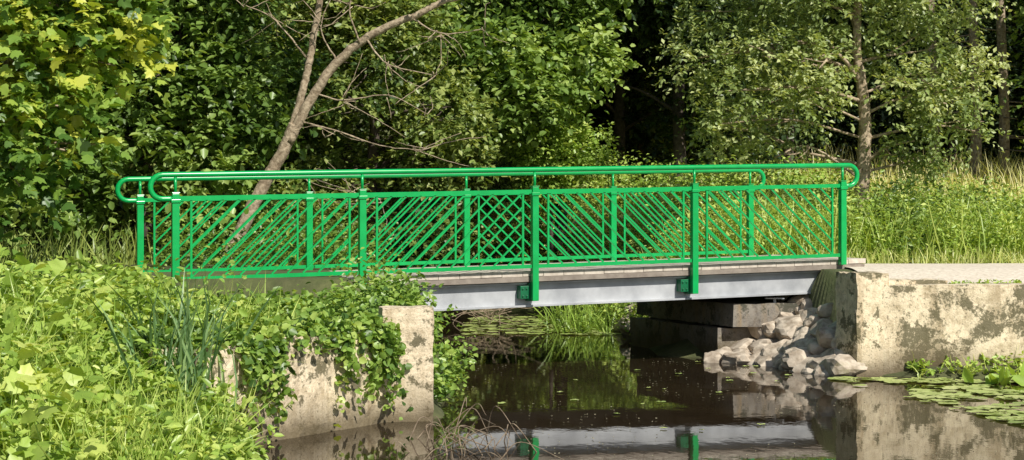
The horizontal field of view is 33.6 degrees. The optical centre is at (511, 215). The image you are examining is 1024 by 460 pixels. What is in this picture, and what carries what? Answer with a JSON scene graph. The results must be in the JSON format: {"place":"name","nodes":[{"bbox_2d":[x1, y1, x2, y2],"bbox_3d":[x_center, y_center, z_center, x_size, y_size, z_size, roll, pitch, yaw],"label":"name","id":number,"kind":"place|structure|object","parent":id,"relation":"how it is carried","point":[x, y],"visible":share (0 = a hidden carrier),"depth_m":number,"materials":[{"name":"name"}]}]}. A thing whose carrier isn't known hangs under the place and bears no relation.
{"place":"outdoors","nodes":[
{"label":"outdoors","id":0,"kind":"place"},
{"bbox_2d":[1,87,1023,450],"bbox_3d":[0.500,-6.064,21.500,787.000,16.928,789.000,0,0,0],"label":"ground","id":1,"kind":"structure","parent":0,"point":[823,289],"depth_m":19.66,"materials":[{"name":"green plant"}]},
{"bbox_2d":[0,4,75,255],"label":"broadleaf tree","id":2,"kind":"object","parent":1,"relation":"on","point":[14,210],"visible":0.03,"depth_m":21.30,"materials":[{"name":"green plant"}]},
{"bbox_2d":[0,59,118,231],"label":"broadleaf tree","id":3,"kind":"object","parent":1,"relation":"on","point":[12,228],"visible":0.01,"depth_m":28.86,"materials":[{"name":"green plant"}]},
{"bbox_2d":[0,0,187,271],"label":"maple sapling","id":4,"kind":"object","parent":1,"relation":"on","point":[106,27],"visible":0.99,"depth_m":15.53,"materials":[{"name":"green plant"}]},
{"bbox_2d":[0,3,219,249],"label":"broadleaf tree","id":5,"kind":"object","parent":1,"relation":"on","point":[76,200],"visible":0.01,"depth_m":25.25,"materials":[{"name":"green plant"}]},
{"bbox_2d":[75,21,229,232],"bbox_3d":[-7.631,-1.612,34.287,6.042,8.396,5.288,0,0,-13],"label":"broadleaf tree","id":6,"kind":"object","parent":1,"relation":"on","point":[114,228],"visible":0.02,"depth_m":32.92,"materials":[{"name":"green plant"}]},
{"bbox_2d":[4,0,331,263],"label":"hazel tree","id":7,"kind":"object","parent":1,"relation":"on","point":[212,60],"visible":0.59,"depth_m":23.09,"materials":[{"name":"green plant"}]},
{"bbox_2d":[0,244,340,459],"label":"bank weeds","id":8,"kind":"object","parent":1,"relation":"on","point":[65,394],"visible":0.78,"depth_m":11.13,"materials":[{"name":"green plant"}]},
{"bbox_2d":[79,260,279,414],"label":"iris reeds","id":9,"kind":"object","parent":1,"relation":"on","point":[184,353],"visible":0.52,"depth_m":11.70,"materials":[{"name":"green plant"}]},
{"bbox_2d":[101,3,285,236],"bbox_3d":[-6.351,-4.242,28.937,5.555,10.181,6.547,0,0,-28],"label":"broadleaf tree","id":10,"kind":"object","parent":1,"relation":"on","point":[118,209],"visible":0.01,"depth_m":28.87,"materials":[{"name":"green plant"}]},
{"bbox_2d":[122,330,389,443],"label":"wall","id":11,"kind":"structure","parent":1,"relation":"on","point":[318,391],"depth_m":13.10,"materials":[{"name":"concrete"}]},
{"bbox_2d":[94,208,477,436],"bbox_3d":[-2.328,0.793,14.688,4.024,1.748,6.179,0,0,0],"label":"ivy","id":12,"kind":"object","parent":11,"relation":"attached to","point":[263,348],"visible":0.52,"depth_m":13.66,"materials":[{"name":"green plant"}]},
{"bbox_2d":[155,0,446,246],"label":"broadleaf tree","id":13,"kind":"object","parent":1,"relation":"on","point":[293,156],"visible":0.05,"depth_m":31.14,"materials":[{"name":"green plant"}]},
{"bbox_2d":[240,0,481,214],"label":"dark broadleaf tree","id":14,"kind":"object","parent":1,"relation":"on","point":[359,127],"depth_m":34.93,"materials":[{"name":"green plant"}]},
{"bbox_2d":[261,0,518,268],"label":"alder tree","id":15,"kind":"object","parent":1,"relation":"on","point":[339,36],"visible":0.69,"depth_m":27.39,"materials":[{"name":"green plant"}]},
{"bbox_2d":[379,305,433,421],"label":"concrete pillar","id":16,"kind":"structure","parent":1,"relation":"on","point":[415,322],"depth_m":13.93,"materials":[{"name":"beige concrete"}]},
{"bbox_2d":[222,0,610,259],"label":"leaning tree","id":17,"kind":"object","parent":1,"relation":"on","point":[300,112],"visible":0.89,"depth_m":22.28,"materials":[{"name":"brown plant"}]},
{"bbox_2d":[356,2,505,157],"bbox_3d":[-2.027,-5.472,37.521,5.916,10.842,6.972,0,0,-12],"label":"broadleaf tree","id":18,"kind":"object","parent":1,"relation":"on","point":[396,117],"visible":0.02,"depth_m":36.47,"materials":[{"name":"green plant"}]},
{"bbox_2d":[398,83,515,181],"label":"spruce tree","id":19,"kind":"object","parent":1,"relation":"on","point":[464,122],"depth_m":41.58,"materials":[{"name":"green plant"}]},
{"bbox_2d":[377,136,544,265],"bbox_3d":[-1.106,-0.197,30.657,3.448,2.840,2.554,0,0,0],"label":"elder bush","id":20,"kind":"object","parent":1,"relation":"on","point":[486,208],"visible":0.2,"depth_m":30.39,"materials":[{"name":"green plant"}]},
{"bbox_2d":[115,163,865,310],"bbox_3d":[-0.152,0.238,19.665,8.569,1.728,2.296,0,0,-21],"label":"footbridge","id":21,"kind":"object","parent":1,"relation":"on","point":[533,283],"visible":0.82,"depth_m":19.26,"materials":[{"name":"metal"}]},
{"bbox_2d":[0,137,1023,274],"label":"meadow grass","id":22,"kind":"structure","parent":1,"relation":"on","point":[1014,177],"depth_m":22.43,"materials":[{"name":"green plant"}]},
{"bbox_2d":[383,0,663,251],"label":"maple tree","id":23,"kind":"object","parent":1,"relation":"on","point":[537,62],"visible":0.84,"depth_m":29.05,"materials":[{"name":"green plant"}]},
{"bbox_2d":[434,0,657,188],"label":"broadleaf tree","id":24,"kind":"object","parent":1,"relation":"on","point":[588,110],"visible":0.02,"depth_m":36.01,"materials":[{"name":"green plant"}]},
{"bbox_2d":[498,99,621,251],"bbox_3d":[0.944,-0.804,30.119,2.446,2.887,2.346,0,0,0],"label":"elder bush","id":25,"kind":"object","parent":1,"relation":"on","point":[552,153],"visible":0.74,"depth_m":29.83,"materials":[{"name":"green plant"}]},
{"bbox_2d":[120,138,1023,335],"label":"riverside weeds","id":26,"kind":"object","parent":1,"relation":"on","point":[610,314],"visible":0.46,"depth_m":23.47,"materials":[{"name":"green plant"}]},
{"bbox_2d":[481,62,668,186],"bbox_3d":[1.759,-6.442,41.041,5.961,13.395,5.377,0,0,-38],"label":"spruce tree","id":27,"kind":"object","parent":1,"relation":"on","point":[611,104],"depth_m":39.99,"materials":[{"name":"green plant"}]},
{"bbox_2d":[544,1,743,197],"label":"dark broadleaf tree","id":28,"kind":"object","parent":1,"relation":"on","point":[618,109],"visible":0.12,"depth_m":36.60,"materials":[{"name":"green plant"}]},
{"bbox_2d":[572,10,769,182],"bbox_3d":[3.117,-4.724,40.043,6.412,9.293,6.106,0,0,28],"label":"broadleaf tree","id":29,"kind":"object","parent":1,"relation":"on","point":[642,75],"visible":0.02,"depth_m":39.84,"materials":[{"name":"green plant"}]},
{"bbox_2d":[569,0,811,192],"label":"dark broadleaf tree","id":30,"kind":"object","parent":1,"relation":"on","point":[662,14],"visible":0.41,"depth_m":33.97,"materials":[{"name":"green plant"}]},
{"bbox_2d":[604,0,818,180],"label":"dark broadleaf tree","id":31,"kind":"object","parent":1,"relation":"on","point":[794,124],"visible":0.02,"depth_m":36.91,"materials":[{"name":"green plant"}]},
{"bbox_2d":[630,298,797,352],"bbox_3d":[2.987,1.490,21.189,2.021,1.321,2.868,0,0,-22],"label":"bridge abutment","id":32,"kind":"object","parent":1,"relation":"on","point":[707,325],"visible":0.41,"depth_m":20.44,"materials":[{"name":"concrete"}]},
{"bbox_2d":[764,297,783,302],"bbox_3d":[3.090,1.022,20.000,0.220,0.115,0.100,0,0,0],"label":"steel bracket","id":33,"kind":"object","parent":32,"relation":"on","point":[774,299],"visible":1,"depth_m":19.99,"materials":[{"name":"grey metal"}]},
{"bbox_2d":[614,294,867,376],"bbox_3d":[2.699,1.430,21.467,1.677,0.996,7.709,0,0,-10],"label":"rock pile","id":34,"kind":"object","parent":1,"relation":"on","point":[804,339],"visible":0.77,"depth_m":19.09,"materials":[{"name":"grey stone"}]},
{"bbox_2d":[651,23,849,173],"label":"spruce tree","id":35,"kind":"object","parent":1,"relation":"on","point":[808,138],"visible":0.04,"depth_m":41.69,"materials":[{"name":"green plant"}]},
{"bbox_2d":[746,0,898,169],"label":"dark broadleaf tree","id":36,"kind":"object","parent":1,"relation":"on","point":[852,81],"visible":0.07,"depth_m":41.85,"materials":[{"name":"green plant"}]},
{"bbox_2d":[646,0,1016,208],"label":"willow tree","id":37,"kind":"object","parent":1,"relation":"on","point":[802,47],"visible":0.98,"depth_m":25.24,"materials":[{"name":"green plant"}]},
{"bbox_2d":[774,16,896,159],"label":"spruce tree","id":38,"kind":"object","parent":1,"relation":"on","point":[833,124],"depth_m":44.98,"materials":[{"name":"green plant"}]},
{"bbox_2d":[694,108,1023,261],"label":"meadow scrub","id":39,"kind":"object","parent":1,"relation":"on","point":[895,208],"visible":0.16,"depth_m":23.68,"materials":[{"name":"green plant"}]},
{"bbox_2d":[835,271,889,376],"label":"concrete pillar","id":40,"kind":"structure","parent":1,"relation":"on","point":[858,301],"depth_m":17.87,"materials":[{"name":"beige concrete"}]},
{"bbox_2d":[775,0,962,174],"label":"spruce tree","id":41,"kind":"object","parent":1,"relation":"on","point":[874,118],"visible":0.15,"depth_m":42.28,"materials":[{"name":"green plant"}]},
{"bbox_2d":[903,0,947,178],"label":"pine trunk","id":42,"kind":"object","parent":1,"relation":"on","point":[932,64],"visible":0.11,"depth_m":39.51,"materials":[{"name":"brown plant"}]},
{"bbox_2d":[871,0,1023,174],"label":"spruce tree","id":43,"kind":"object","parent":1,"relation":"on","point":[965,32],"visible":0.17,"depth_m":40.99,"materials":[{"name":"green plant"}]},
{"bbox_2d":[874,0,1023,155],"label":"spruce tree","id":44,"kind":"object","parent":1,"relation":"on","point":[927,69],"depth_m":45.02,"materials":[{"name":"green plant"}]},
{"bbox_2d":[878,283,1023,373],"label":"wall","id":45,"kind":"structure","parent":1,"relation":"on","point":[936,323],"depth_m":17.91,"materials":[{"name":"concrete"}]},
{"bbox_2d":[889,279,946,284],"bbox_3d":[4.250,0.743,18.317,0.762,0.134,0.525,0,0,-6],"label":"coping","id":46,"kind":"object","parent":45,"relation":"on","point":[914,281],"visible":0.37,"depth_m":18.09,"materials":[{"name":"concrete"}]},
{"bbox_2d":[905,279,1023,386],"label":"waterside plants","id":47,"kind":"object","parent":1,"relation":"on","point":[1003,378],"visible":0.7,"depth_m":17.63,"materials":[{"name":"green plant"}]},
{"bbox_2d":[910,0,1023,168],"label":"spruce tree","id":48,"kind":"object","parent":1,"relation":"on","point":[1018,66],"visible":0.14,"depth_m":41.72,"materials":[{"name":"green plant"}]},
{"bbox_2d":[933,0,1015,178],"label":"pine trunk","id":49,"kind":"object","parent":1,"relation":"on","point":[972,35],"visible":0.38,"depth_m":38.11,"materials":[{"name":"brown plant"}]},
{"bbox_2d":[981,0,1023,179],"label":"pine trunk","id":50,"kind":"object","parent":1,"relation":"on","point":[1004,125],"visible":0.71,"depth_m":38.71,"materials":[{"name":"brown plant"}]},
{"bbox_2d":[986,0,1023,148],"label":"broadleaf tree","id":51,"kind":"object","parent":1,"relation":"on","point":[1019,16],"visible":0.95,"depth_m":35.41,"materials":[{"name":"green plant"}]},
{"bbox_2d":[987,4,1023,169],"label":"spruce tree","id":52,"kind":"object","parent":1,"relation":"on","point":[1017,99],"visible":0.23,"depth_m":41.27,"materials":[{"name":"green plant"}]},
{"bbox_2d":[248,309,1023,459],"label":"water","id":53,"kind":"structure","parent":0,"point":[553,363],"depth_m":14.43,"materials":[{"name":"liquid"}]},
{"bbox_2d":[393,307,563,459],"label":"dry branches","id":54,"kind":"object","parent":53,"relation":"in","point":[465,442],"visible":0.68,"depth_m":12.38,"materials":[{"name":"brown wood"}]},
{"bbox_2d":[461,315,1023,429],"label":"lily pads","id":55,"kind":"object","parent":53,"relation":"on","point":[978,388],"visible":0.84,"depth_m":16.47,"materials":[{"name":"green plant"}]},
{"bbox_2d":[467,355,1009,458],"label":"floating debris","id":56,"kind":"object","parent":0,"point":[727,390],"visible":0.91,"depth_m":14.78,"materials":[{"name":"plant"}]},
{"bbox_2d":[776,263,1023,301],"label":"gravel path","id":57,"kind":"structure","parent":0,"point":[1004,272],"depth_m":19.40,"materials":[{"name":"grey gravel"}]}
]}

